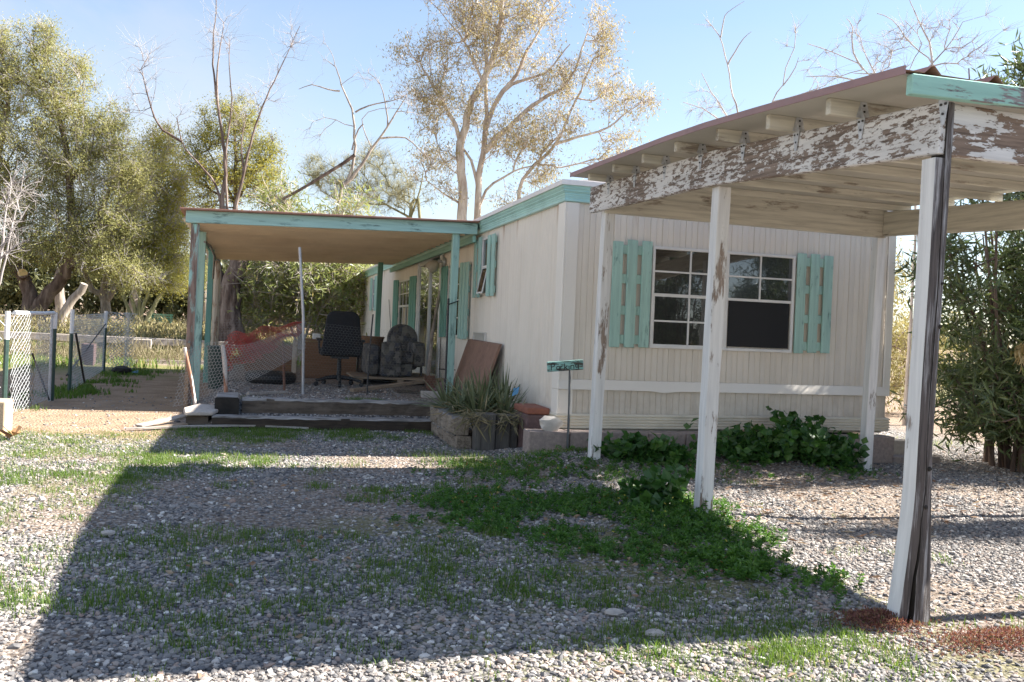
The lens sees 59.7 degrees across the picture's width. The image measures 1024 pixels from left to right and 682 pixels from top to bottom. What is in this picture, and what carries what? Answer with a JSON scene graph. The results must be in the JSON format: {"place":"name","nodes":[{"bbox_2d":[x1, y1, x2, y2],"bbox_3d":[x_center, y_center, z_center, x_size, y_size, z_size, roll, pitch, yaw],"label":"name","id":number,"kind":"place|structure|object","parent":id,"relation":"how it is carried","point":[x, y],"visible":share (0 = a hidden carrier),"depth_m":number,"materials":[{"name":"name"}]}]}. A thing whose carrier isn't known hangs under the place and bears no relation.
{"place":"outdoors","nodes":[
{"label":"outdoors","id":0,"kind":"place"},
{"bbox_2d":[207,345,230,388],"bbox_3d":[-4.198,0.373,12.756,0.350,0.610,0.350,3,1,-16],"label":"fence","id":1,"kind":"object","parent":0,"point":[216,375],"visible":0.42,"depth_m":12.63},
{"bbox_2d":[361,336,384,348],"bbox_3d":[-2.275,0.054,14.292,0.466,0.261,0.459,3,1,-16],"label":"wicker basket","id":2,"kind":"object","parent":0,"point":[374,339],"visible":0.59,"depth_m":14.11,"materials":[{"name":"brown wicker"}]},
{"bbox_2d":[0,303,1023,681],"bbox_3d":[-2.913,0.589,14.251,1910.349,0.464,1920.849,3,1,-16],"label":"ground","id":3,"kind":"structure","parent":0,"point":[96,419],"depth_m":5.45,"materials":[{"name":"gravel"}]},
{"bbox_2d":[0,398,12,433],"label":"stone block","id":4,"kind":"object","parent":3,"relation":"on","point":[6,411],"depth_m":8.15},
{"bbox_2d":[0,425,21,437],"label":"dry leaf","id":5,"kind":"object","parent":3,"relation":"on","point":[15,431],"visible":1,"depth_m":7.83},
{"bbox_2d":[0,311,35,411],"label":"chain link fence","id":6,"kind":"object","parent":3,"relation":"on","point":[7,324],"visible":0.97,"depth_m":9.56,"materials":[{"name":"metal"}]},
{"bbox_2d":[0,160,44,284],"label":"bare bush","id":7,"kind":"object","parent":3,"relation":"on","point":[7,221],"visible":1,"depth_m":12.99,"materials":[{"name":"white plant"}]},
{"bbox_2d":[12,311,57,404],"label":"gate panel","id":8,"kind":"structure","parent":3,"relation":"on","point":[53,317],"depth_m":10.76,"materials":[{"name":"metal"}]},
{"bbox_2d":[54,260,64,312],"bbox_3d":[-19.971,-2.940,39.942,1.009,4.361,0.480,3,1,-16],"label":"bare tree","id":9,"kind":"object","parent":3,"relation":"on","point":[60,296],"visible":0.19,"depth_m":39.73,"materials":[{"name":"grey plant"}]},
{"bbox_2d":[57,282,87,326],"bbox_3d":[-12.351,-1.023,24.985,0.843,1.270,0.289,3,1,-1],"label":"dead trunk","id":10,"kind":"object","parent":3,"relation":"on","point":[75,296],"visible":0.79,"depth_m":24.92,"materials":[{"name":"wood"}]},
{"bbox_2d":[0,1,173,326],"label":"juniper tree","id":11,"kind":"object","parent":3,"relation":"on","point":[59,165],"visible":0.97,"depth_m":26.71,"materials":[{"name":"green plant"}]},
{"bbox_2d":[66,309,107,391],"bbox_3d":[-6.587,0.116,13.946,0.094,1.230,4.437,3,1,-19],"label":"chain link fence","id":12,"kind":"object","parent":3,"relation":"on","point":[78,348],"visible":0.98,"depth_m":13.35,"materials":[{"name":"metal"}]},
{"bbox_2d":[81,343,95,365],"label":"concrete block","id":13,"kind":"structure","parent":3,"relation":"on","point":[89,354],"depth_m":17.41,"materials":[{"name":"grey concrete"}]},
{"bbox_2d":[0,331,233,348],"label":"timber rail","id":14,"kind":"object","parent":3,"relation":"on","point":[62,337],"visible":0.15,"depth_m":20.59,"materials":[{"name":"grey wood"}]},
{"bbox_2d":[106,312,136,366],"bbox_3d":[-7.220,-0.009,16.304,0.483,1.040,0.509,4,1,37],"label":"roll","id":15,"kind":"object","parent":3,"relation":"on","point":[127,328],"visible":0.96,"depth_m":16.23,"materials":[{"name":"metal"}]},
{"bbox_2d":[111,365,131,374],"bbox_3d":[-6.838,0.523,15.638,0.333,0.183,0.274,2,1,-35],"label":"tyre","id":16,"kind":"object","parent":3,"relation":"on","point":[122,369],"visible":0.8,"depth_m":15.56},
{"bbox_2d":[73,247,207,323],"bbox_3d":[-15.109,-2.871,36.885,5.624,4.593,5.281,4,1,38],"label":"multi stem tree","id":17,"kind":"object","parent":3,"relation":"on","point":[138,312],"visible":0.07,"depth_m":36.93,"materials":[{"name":"green plant"}]},
{"bbox_2d":[133,339,151,348],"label":"concrete block","id":18,"kind":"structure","parent":3,"relation":"on","point":[149,341],"depth_m":20.52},
{"bbox_2d":[83,114,203,321],"bbox_3d":[-12.172,-3.714,29.012,4.398,7.626,3.818,3,1,-16],"label":"olive tree","id":19,"kind":"object","parent":3,"relation":"on","point":[168,245],"visible":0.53,"depth_m":28.69,"materials":[{"name":"green plant"}]},
{"bbox_2d":[0,300,295,362],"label":"dry scrub","id":20,"kind":"object","parent":3,"relation":"on","point":[166,355],"visible":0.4,"depth_m":19.68,"materials":[{"name":"plant"}]},
{"bbox_2d":[135,414,185,426],"bbox_3d":[-3.598,0.820,9.236,0.130,0.099,0.586,4,1,36],"label":"plank","id":21,"kind":"object","parent":3,"relation":"on","point":[162,420],"visible":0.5,"depth_m":9.18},
{"bbox_2d":[0,308,322,348],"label":"brush","id":22,"kind":"object","parent":3,"relation":"on","point":[137,327],"visible":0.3,"depth_m":23.38,"materials":[{"name":"green plant"}]},
{"bbox_2d":[183,343,189,409],"bbox_3d":[-3.868,0.431,10.607,0.045,0.815,0.037,3,1,-16],"label":"wooden stake","id":23,"kind":"object","parent":3,"relation":"on","point":[186,381],"visible":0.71,"depth_m":10.59,"materials":[{"name":"brown wood"}]},
{"bbox_2d":[0,235,375,326],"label":"background woods","id":24,"kind":"object","parent":3,"relation":"on","point":[13,290],"visible":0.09,"depth_m":42.53,"materials":[{"name":"green plant"}]},
{"bbox_2d":[183,347,196,404],"bbox_3d":[-3.765,0.421,10.428,0.186,0.698,0.046,2,1,-24],"label":"wooden stake","id":25,"kind":"object","parent":3,"relation":"on","point":[190,375],"visible":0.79,"depth_m":10.42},
{"bbox_2d":[186,416,209,424],"bbox_3d":[-3.352,0.877,9.529,0.232,0.221,0.500,3,1,-16],"label":"railway sleeper","id":26,"kind":"object","parent":3,"relation":"on","point":[197,420],"visible":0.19,"depth_m":9.29,"materials":[{"name":"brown wood"}]},
{"bbox_2d":[183,404,217,415],"bbox_3d":[-3.297,0.729,9.471,0.359,0.073,0.528,3,1,-16],"label":"flagstone","id":27,"kind":"object","parent":26,"relation":"on","point":[201,410],"visible":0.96,"depth_m":9.33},
{"bbox_2d":[203,255,207,322],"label":"bare tree","id":28,"kind":"object","parent":3,"relation":"on","point":[204,309],"visible":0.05,"depth_m":41.92,"materials":[{"name":"grey plant"}]},
{"bbox_2d":[108,0,316,351],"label":"twisted tree","id":29,"kind":"object","parent":3,"relation":"on","point":[229,300],"visible":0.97,"depth_m":22.26,"materials":[{"name":"brown plant"}]},
{"bbox_2d":[125,425,308,429],"bbox_3d":[-3.003,0.886,9.176,1.801,0.035,0.167,2,1,-25],"label":"trim strip","id":30,"kind":"object","parent":3,"relation":"on","point":[155,427],"depth_m":9.12,"materials":[{"name":"grey wood"}]},
{"bbox_2d":[220,345,227,391],"bbox_3d":[-3.460,0.400,10.731,0.123,0.716,0.056,3,1,-16],"label":"wooden stake","id":31,"kind":"object","parent":3,"relation":"on","point":[225,381],"visible":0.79,"depth_m":10.71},
{"bbox_2d":[214,392,239,414],"bbox_3d":[-3.122,0.728,9.783,0.252,0.291,0.530,3,1,-16],"label":"railway sleeper","id":32,"kind":"object","parent":3,"relation":"on","point":[226,402],"visible":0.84,"depth_m":9.54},
{"bbox_2d":[172,85,295,209],"bbox_3d":[-12.028,-5.693,38.055,4.743,10.498,4.452,4,1,34],"label":"evergreen tree","id":33,"kind":"object","parent":3,"relation":"on","point":[206,142],"visible":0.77,"depth_m":37.73,"materials":[{"name":"green plant"}]},
{"bbox_2d":[247,391,287,394],"bbox_3d":[-2.951,0.627,10.782,0.040,0.030,0.617,4,1,33],"label":"stick","id":34,"kind":"object","parent":3,"relation":"on","point":[267,392],"visible":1,"depth_m":10.75,"materials":[{"name":"grey wood"}]},
{"bbox_2d":[245,370,295,384],"bbox_3d":[-3.401,0.512,12.575,0.709,0.162,0.710,3,1,-16],"label":"old tyre","id":35,"kind":"object","parent":3,"relation":"on","point":[278,377],"visible":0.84,"depth_m":12.30,"materials":[{"name":"black rubber"}]},
{"bbox_2d":[244,340,297,372],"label":"wooden wall","id":36,"kind":"structure","parent":3,"relation":"on","point":[292,360],"depth_m":14.91,"materials":[{"name":"brown wood"}]},
{"bbox_2d":[282,341,285,390],"bbox_3d":[-2.858,0.389,11.166,0.090,0.782,0.032,3,1,-16],"label":"rusty stake","id":37,"kind":"object","parent":3,"relation":"on","point":[283,367],"visible":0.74,"depth_m":11.15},
{"bbox_2d":[203,157,384,349],"bbox_3d":[-5.644,-2.174,23.516,4.816,5.347,4.407,2,2,-42],"label":"oleander shrub","id":38,"kind":"object","parent":3,"relation":"on","point":[267,288],"visible":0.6,"depth_m":22.89,"materials":[{"name":"green plant"}]},
{"bbox_2d":[281,154,355,199],"bbox_3d":[-4.985,-4.230,22.997,1.860,1.300,0.107,3,1,-1],"label":"leaning limb","id":39,"kind":"object","parent":38,"relation":"on","point":[345,161],"visible":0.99,"depth_m":22.97,"materials":[{"name":"brown plant"}]},
{"bbox_2d":[298,247,304,393],"bbox_3d":[-2.613,-0.183,11.060,0.162,1.952,0.034,3,1,-16],"label":"metal pole","id":40,"kind":"object","parent":3,"relation":"on","point":[302,303],"visible":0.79,"depth_m":11.05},
{"bbox_2d":[212,414,431,431],"bbox_3d":[-1.959,0.939,9.659,2.450,0.233,0.180,3,1,-16],"label":"railway sleeper","id":41,"kind":"object","parent":3,"relation":"on","point":[374,423],"visible":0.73,"depth_m":9.57,"materials":[{"name":"wood"}]},
{"bbox_2d":[301,338,356,377],"bbox_3d":[-2.916,0.278,14.239,0.840,0.600,0.560,3,1,-16],"label":"wooden desk","id":42,"kind":"object","parent":3,"relation":"on","point":[312,365],"visible":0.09,"depth_m":13.94,"materials":[{"name":"brown wood"}]},
{"bbox_2d":[180,207,479,406],"bbox_3d":[-3.269,-0.457,14.604,3.613,2.587,7.607,3,1,-16],"label":"porch","id":43,"kind":"object","parent":3,"relation":"on","point":[249,235],"visible":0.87,"depth_m":12.06,"materials":[{"name":"teal wood"}]},
{"bbox_2d":[221,322,301,370],"bbox_3d":[-3.262,0.071,11.639,1.002,0.701,0.489,3,1,-16],"label":"safety netting","id":44,"kind":"object","parent":43,"relation":"hanging from","point":[247,338],"visible":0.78,"depth_m":11.63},
{"bbox_2d":[174,319,445,405],"bbox_3d":[-2.424,0.299,11.048,3.282,1.092,0.223,3,1,-16],"label":"chicken wire","id":45,"kind":"object","parent":43,"relation":"attached to","point":[276,359],"visible":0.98,"depth_m":10.87,"materials":[{"name":"metal"}]},
{"bbox_2d":[444,298,449,390],"bbox_3d":[-0.835,0.142,11.358,0.029,1.375,0.249,3,1,-8],"label":"iron rod","id":46,"kind":"object","parent":43,"relation":"attached to","point":[446,354],"visible":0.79,"depth_m":11.33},
{"bbox_2d":[313,311,364,387],"bbox_3d":[-2.438,0.105,12.615,0.700,1.060,0.752,3,1,-16],"label":"office chair","id":47,"kind":"object","parent":3,"relation":"on","point":[347,320],"visible":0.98,"depth_m":12.44,"materials":[{"name":"black fabric"}]},
{"bbox_2d":[242,396,437,415],"bbox_3d":[-1.907,0.795,10.091,2.200,0.270,0.194,3,1,-16],"label":"railway sleeper","id":48,"kind":"object","parent":3,"relation":"on","point":[279,405],"visible":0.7,"depth_m":9.98,"materials":[{"name":"grey wood"}]},
{"bbox_2d":[293,33,433,273],"bbox_3d":[-4.427,-4.497,26.503,4.152,9.480,1.882,3,1,10],"label":"bare tree","id":49,"kind":"object","parent":3,"relation":"on","point":[350,177],"visible":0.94,"depth_m":26.48,"materials":[{"name":"grey plant"}]},
{"bbox_2d":[293,134,437,217],"bbox_3d":[-5.617,-4.031,34.032,5.833,8.049,3.688,3,1,-3],"label":"palo verde tree","id":50,"kind":"object","parent":3,"relation":"on","point":[398,189],"visible":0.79,"depth_m":33.79,"materials":[{"name":"green plant"}]},
{"bbox_2d":[366,314,373,395],"bbox_3d":[-1.807,0.244,11.319,0.050,1.170,0.020,3,1,-16],"label":"iron rod","id":51,"kind":"object","parent":3,"relation":"on","point":[369,354],"visible":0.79,"depth_m":11.31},
{"bbox_2d":[346,371,437,385],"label":"wooden platform","id":52,"kind":"structure","parent":3,"relation":"on","point":[360,376],"depth_m":13.32,"materials":[{"name":"brown wood"}]},
{"bbox_2d":[361,324,424,376],"bbox_3d":[-1.810,0.130,13.721,0.900,0.780,1.100,3,1,-16],"label":"armchair","id":53,"kind":"object","parent":52,"relation":"on","point":[396,356],"visible":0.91,"depth_m":13.44,"materials":[{"name":"fabric"}]},
{"bbox_2d":[350,378,443,391],"bbox_3d":[-1.538,0.595,12.217,0.090,0.169,1.613,4,2,43],"label":"plank","id":54,"kind":"object","parent":3,"relation":"on","point":[387,385],"visible":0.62,"depth_m":12.06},
{"bbox_2d":[424,291,439,390],"bbox_3d":[-1.123,-0.032,13.166,0.186,1.476,1.472,3,1,0],"label":"shovel","id":55,"kind":"object","parent":3,"relation":"on","point":[429,377],"visible":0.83,"depth_m":12.94,"materials":[{"name":"brown wood"}]},
{"bbox_2d":[431,422,470,448],"bbox_3d":[-0.655,0.994,9.326,0.173,0.192,1.300,3,1,-16],"label":"railway sleeper","id":56,"kind":"object","parent":3,"relation":"on","point":[459,441],"visible":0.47,"depth_m":8.85,"materials":[{"name":"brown wood"}]},
{"bbox_2d":[430,404,469,434],"bbox_3d":[-0.669,0.812,9.331,0.174,0.172,1.270,3,1,-16],"label":"railway sleeper","id":57,"kind":"object","parent":56,"relation":"on","point":[446,420],"visible":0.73,"depth_m":9.01,"materials":[{"name":"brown wood"}]},
{"bbox_2d":[453,339,501,390],"bbox_3d":[-0.482,0.376,11.089,0.273,0.770,1.570,3,1,-16],"label":"plywood board","id":58,"kind":"object","parent":3,"relation":"on","point":[478,355],"visible":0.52,"depth_m":11.03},
{"bbox_2d":[472,412,495,450],"bbox_3d":[-0.276,0.911,8.709,0.205,0.420,0.130,3,1,-16],"label":"timber stub","id":59,"kind":"object","parent":3,"relation":"on","point":[479,443],"visible":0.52,"depth_m":8.65,"materials":[{"name":"grey wood"}]},
{"bbox_2d":[495,413,510,448],"bbox_3d":[-0.107,0.923,8.800,0.150,0.410,0.130,3,1,-16],"label":"timber stub","id":60,"kind":"object","parent":3,"relation":"on","point":[503,442],"visible":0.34,"depth_m":8.74,"materials":[{"name":"grey wood"}]},
{"bbox_2d":[0,319,1023,681],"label":"grass","id":61,"kind":"structure","parent":3,"relation":"on","point":[776,647],"depth_m":4.34,"materials":[{"name":"plant"}]},
{"bbox_2d":[165,475,861,678],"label":"fallen leaves","id":62,"kind":"object","parent":3,"relation":"on","point":[617,672],"visible":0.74,"depth_m":4.51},
{"bbox_2d":[509,414,517,447],"bbox_3d":[0.001,0.930,8.873,0.080,0.405,0.130,3,1,-16],"label":"timber stub","id":63,"kind":"object","parent":3,"relation":"on","point":[513,441],"visible":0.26,"depth_m":8.81,"materials":[{"name":"grey wood"}]},
{"bbox_2d":[376,0,668,219],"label":"eucalyptus tree","id":64,"kind":"object","parent":3,"relation":"on","point":[523,142],"visible":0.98,"depth_m":30.89,"materials":[{"name":"beige plant"}]},
{"bbox_2d":[514,403,549,447],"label":"flower pot","id":65,"kind":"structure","parent":3,"relation":"on","point":[535,413],"depth_m":8.63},
{"bbox_2d":[522,429,566,452],"bbox_3d":[0.313,0.965,8.285,0.390,0.270,0.195,3,1,-16],"label":"concrete block","id":66,"kind":"object","parent":3,"relation":"on","point":[535,439],"depth_m":8.19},
{"bbox_2d":[540,416,562,430],"bbox_3d":[0.357,0.771,8.280,0.241,0.165,0.144,3,1,-16],"label":"white rock","id":67,"kind":"object","parent":66,"relation":"on","point":[549,423],"visible":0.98,"depth_m":8.22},
{"bbox_2d":[547,360,583,448],"bbox_3d":[0.464,0.626,8.181,0.355,0.927,0.052,3,1,-16],"label":"number sign","id":68,"kind":"object","parent":3,"relation":"on","point":[567,365],"visible":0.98,"depth_m":8.18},
{"bbox_2d":[564,429,607,450],"bbox_3d":[0.696,0.982,8.396,0.392,0.271,0.195,3,1,-16],"label":"concrete block","id":69,"kind":"object","parent":3,"relation":"on","point":[578,438],"depth_m":8.28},
{"bbox_2d":[411,467,774,566],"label":"flower stalks","id":70,"kind":"object","parent":3,"relation":"on","point":[619,510],"visible":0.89,"depth_m":5.47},
{"bbox_2d":[604,608,624,616],"bbox_3d":[0.443,1.179,3.871,0.066,0.043,0.086,4,2,43],"label":"loose stone","id":71,"kind":"object","parent":3,"relation":"on","point":[613,612],"visible":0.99,"depth_m":3.85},
{"bbox_2d":[603,430,648,442],"bbox_3d":[1.079,0.998,8.503,0.387,0.274,0.195,3,1,-16],"label":"concrete block","id":72,"kind":"object","parent":3,"relation":"on","point":[617,434],"depth_m":8.44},
{"bbox_2d":[357,179,896,433],"bbox_3d":[-0.314,-0.386,17.412,4.089,2.715,17.782,2,1,-16],"label":"mobile home","id":73,"kind":"object","parent":3,"relation":"on","point":[795,320],"visible":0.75,"depth_m":9.07,"materials":[{"name":"metal"}]},
{"bbox_2d":[398,279,408,324],"bbox_3d":[-2.077,-0.674,17.237,0.034,1.015,1.280,2,1,-16],"label":"window","id":74,"kind":"structure","parent":73,"relation":"in","point":[404,284],"depth_m":17.32,"materials":[{"name":"white glass"}]},
{"bbox_2d":[414,255,440,377],"bbox_3d":[-1.411,-0.422,14.905,0.044,1.965,2.020,2,1,-16],"label":"sliding door","id":75,"kind":"structure","parent":73,"relation":"in","point":[428,284],"depth_m":14.98,"materials":[{"name":"glass"}]},
{"bbox_2d":[446,265,459,336],"bbox_3d":[-0.841,-0.569,12.984,0.034,1.020,0.820,2,1,-16],"label":"window","id":76,"kind":"structure","parent":73,"relation":"in","point":[459,265],"depth_m":12.78,"materials":[{"name":"white glass"}]},
{"bbox_2d":[476,237,487,294],"bbox_3d":[-0.361,-0.948,11.272,0.097,0.720,0.320,2,1,-16],"label":"window","id":77,"kind":"structure","parent":73,"relation":"in","point":[482,278],"depth_m":11.32,"materials":[{"name":"white glass"}]},
{"bbox_2d":[648,246,795,352],"bbox_3d":[2.118,-0.400,8.926,1.595,0.994,0.038,2,1,-16],"label":"window","id":78,"kind":"structure","parent":73,"relation":"in","point":[759,288],"depth_m":8.94,"materials":[{"name":"clear glass"}]},
{"bbox_2d":[587,430,696,463],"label":"mallow weed","id":79,"kind":"object","parent":3,"relation":"on","point":[656,449],"visible":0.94,"depth_m":7.90,"materials":[{"name":"plant"}]},
{"bbox_2d":[389,444,899,610],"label":"weeds","id":80,"kind":"object","parent":3,"relation":"on","point":[588,499],"visible":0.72,"depth_m":5.76,"materials":[{"name":"plant"}]},
{"bbox_2d":[645,628,664,637],"bbox_3d":[0.577,1.190,3.628,0.088,0.034,0.066,3,1,-16],"label":"loose stone","id":81,"kind":"object","parent":3,"relation":"on","point":[654,632],"visible":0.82,"depth_m":3.61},
{"bbox_2d":[617,461,695,507],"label":"mallow weed","id":82,"kind":"object","parent":3,"relation":"on","point":[652,480],"visible":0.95,"depth_m":6.11,"materials":[{"name":"plant"}]},
{"bbox_2d":[644,431,685,445],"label":"concrete block","id":83,"kind":"structure","parent":3,"relation":"on","point":[680,440],"depth_m":8.56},
{"bbox_2d":[678,431,722,452],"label":"concrete block","id":84,"kind":"structure","parent":3,"relation":"on","point":[688,438],"depth_m":8.59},
{"bbox_2d":[683,1,750,125],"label":"bare sapling","id":85,"kind":"object","parent":3,"relation":"on","point":[717,100],"visible":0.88,"depth_m":16.99,"materials":[{"name":"white plant"}]},
{"bbox_2d":[620,492,829,577],"bbox_3d":[1.168,1.124,5.335,0.966,0.181,1.698,3,1,-16],"label":"weed clump","id":86,"kind":"object","parent":3,"relation":"on","point":[716,523],"visible":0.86,"depth_m":5.47,"materials":[{"name":"plant"}]},
{"bbox_2d":[688,539,793,580],"bbox_3d":[1.238,1.163,4.726,0.603,0.148,0.526,3,1,6],"label":"weed clump","id":87,"kind":"object","parent":3,"relation":"on","point":[756,562],"visible":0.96,"depth_m":4.71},
{"bbox_2d":[683,417,799,466],"bbox_3d":[2.141,0.950,8.400,1.094,0.466,0.688,3,1,3],"label":"mallow weed","id":88,"kind":"object","parent":3,"relation":"on","point":[737,444],"visible":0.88,"depth_m":8.27,"materials":[{"name":"plant"}]},
{"bbox_2d":[570,65,1023,625],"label":"carport","id":89,"kind":"object","parent":3,"relation":"on","point":[860,157],"visible":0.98,"depth_m":5.59,"materials":[{"name":"white wood"}]},
{"bbox_2d":[739,406,858,470],"bbox_3d":[2.750,0.946,8.515,1.042,0.568,0.828,4,1,29],"label":"mallow weed","id":90,"kind":"object","parent":3,"relation":"on","point":[811,447],"visible":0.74,"depth_m":8.34,"materials":[{"name":"plant"}]},
{"bbox_2d":[771,15,842,102],"bbox_3d":[5.138,-2.280,15.968,1.370,7.139,1.200,3,1,-16],"label":"bare sapling","id":91,"kind":"object","parent":3,"relation":"on","point":[808,59],"visible":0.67,"depth_m":15.99,"materials":[{"name":"white plant"}]},
{"bbox_2d":[752,561,864,595],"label":"weed clump","id":92,"kind":"object","parent":3,"relation":"on","point":[808,580],"visible":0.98,"depth_m":4.50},
{"bbox_2d":[661,463,1023,577],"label":"leaf litter","id":93,"kind":"object","parent":3,"relation":"on","point":[835,521],"visible":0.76,"depth_m":6.71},
{"bbox_2d":[819,426,869,467],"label":"mallow weed","id":94,"kind":"object","parent":3,"relation":"on","point":[841,441],"visible":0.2,"depth_m":8.53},
{"bbox_2d":[859,434,894,462],"bbox_3d":[3.752,1.120,9.284,0.382,0.273,0.195,3,1,-16],"label":"concrete block","id":95,"kind":"object","parent":3,"relation":"on","point":[883,448],"depth_m":9.21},
{"bbox_2d":[812,604,969,636],"bbox_3d":[1.621,1.222,3.954,0.660,0.080,0.414,3,1,-16],"label":"red ground cover","id":96,"kind":"object","parent":3,"relation":"on","point":[877,616],"visible":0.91,"depth_m":3.91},
{"bbox_2d":[794,0,1023,424],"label":"bare shrub","id":97,"kind":"object","parent":3,"relation":"on","point":[915,207],"visible":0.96,"depth_m":13.49,"materials":[{"name":"brown plant"}]},
{"bbox_2d":[885,238,955,414],"bbox_3d":[6.063,-0.192,15.756,3.960,3.824,2.887,3,1,-16],"label":"pepper tree","id":98,"kind":"object","parent":3,"relation":"on","point":[897,383],"visible":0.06,"depth_m":15.43,"materials":[{"name":"green plant"}]},
{"bbox_2d":[893,295,1000,360],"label":"distant brush","id":99,"kind":"object","parent":3,"relation":"on","point":[906,326],"visible":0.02,"depth_m":47.92,"materials":[{"name":"green plant"}]},
{"bbox_2d":[873,616,1023,660],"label":"red ground cover","id":100,"kind":"object","parent":3,"relation":"on","point":[998,634],"visible":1,"depth_m":3.73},
{"bbox_2d":[888,28,1023,472],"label":"oleander bush","id":101,"kind":"object","parent":3,"relation":"on","point":[987,391],"visible":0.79,"depth_m":9.04,"materials":[{"name":"green plant"}]},
{"bbox_2d":[0,0,1023,347],"label":"sky","id":102,"kind":"structure","parent":0,"point":[670,51],"materials":[{"name":"blue"}]},
{"bbox_2d":[894,438,904,454],"bbox_3d":[4.110,1.177,9.673,0.400,0.220,0.200,3,1,-16],"label":"concrete block","id":103,"kind":"object","parent":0,"point":[899,446],"depth_m":9.59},
{"bbox_2d":[892,455,939,463],"bbox_3d":[4.205,1.253,9.370,0.580,0.090,0.160,3,1,-16],"label":"sill block","id":104,"kind":"object","parent":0,"point":[897,459],"depth_m":9.26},
{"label":"planter soil","id":105,"kind":"structure","parent":0,"visible":0},
{"bbox_2d":[412,372,466,406],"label":"spiky plant","id":106,"kind":"object","parent":105,"relation":"on","point":[442,397],"visible":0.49,"depth_m":9.71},
{"bbox_2d":[436,375,489,413],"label":"spiky plant","id":107,"kind":"object","parent":105,"relation":"on","point":[458,398],"visible":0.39,"depth_m":9.23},
{"bbox_2d":[443,374,508,415],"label":"spiky plant","id":108,"kind":"object","parent":105,"relation":"on","point":[480,406],"visible":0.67,"depth_m":9.00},
{"bbox_2d":[436,360,522,408],"bbox_3d":[-0.341,0.468,9.519,0.994,0.620,1.047,3,1,-16],"label":"spiky plant","id":109,"kind":"object","parent":105,"relation":"on","point":[476,388],"visible":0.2,"depth_m":9.48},
{"bbox_2d":[428,394,527,441],"bbox_3d":[-0.314,0.764,9.187,1.084,0.552,1.725,3,1,-16],"label":"dead leaf skirt","id":110,"kind":"object","parent":109,"relation":"attached to","point":[471,416],"visible":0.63,"depth_m":8.64,"materials":[{"name":"plant"}]},
{"bbox_2d":[439,365,526,412],"bbox_3d":[-0.243,0.510,9.308,1.146,0.554,0.932,3,1,-16],"label":"spiky plant","id":111,"kind":"object","parent":105,"relation":"on","point":[494,399],"visible":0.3,"depth_m":9.21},
{"bbox_2d":[471,377,528,413],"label":"spiky plant","id":112,"kind":"object","parent":105,"relation":"on","point":[507,404],"visible":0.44,"depth_m":9.06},
{"bbox_2d":[486,358,521,411],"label":"spiky plant","id":113,"kind":"object","parent":105,"relation":"on","point":[506,381],"visible":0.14,"depth_m":9.62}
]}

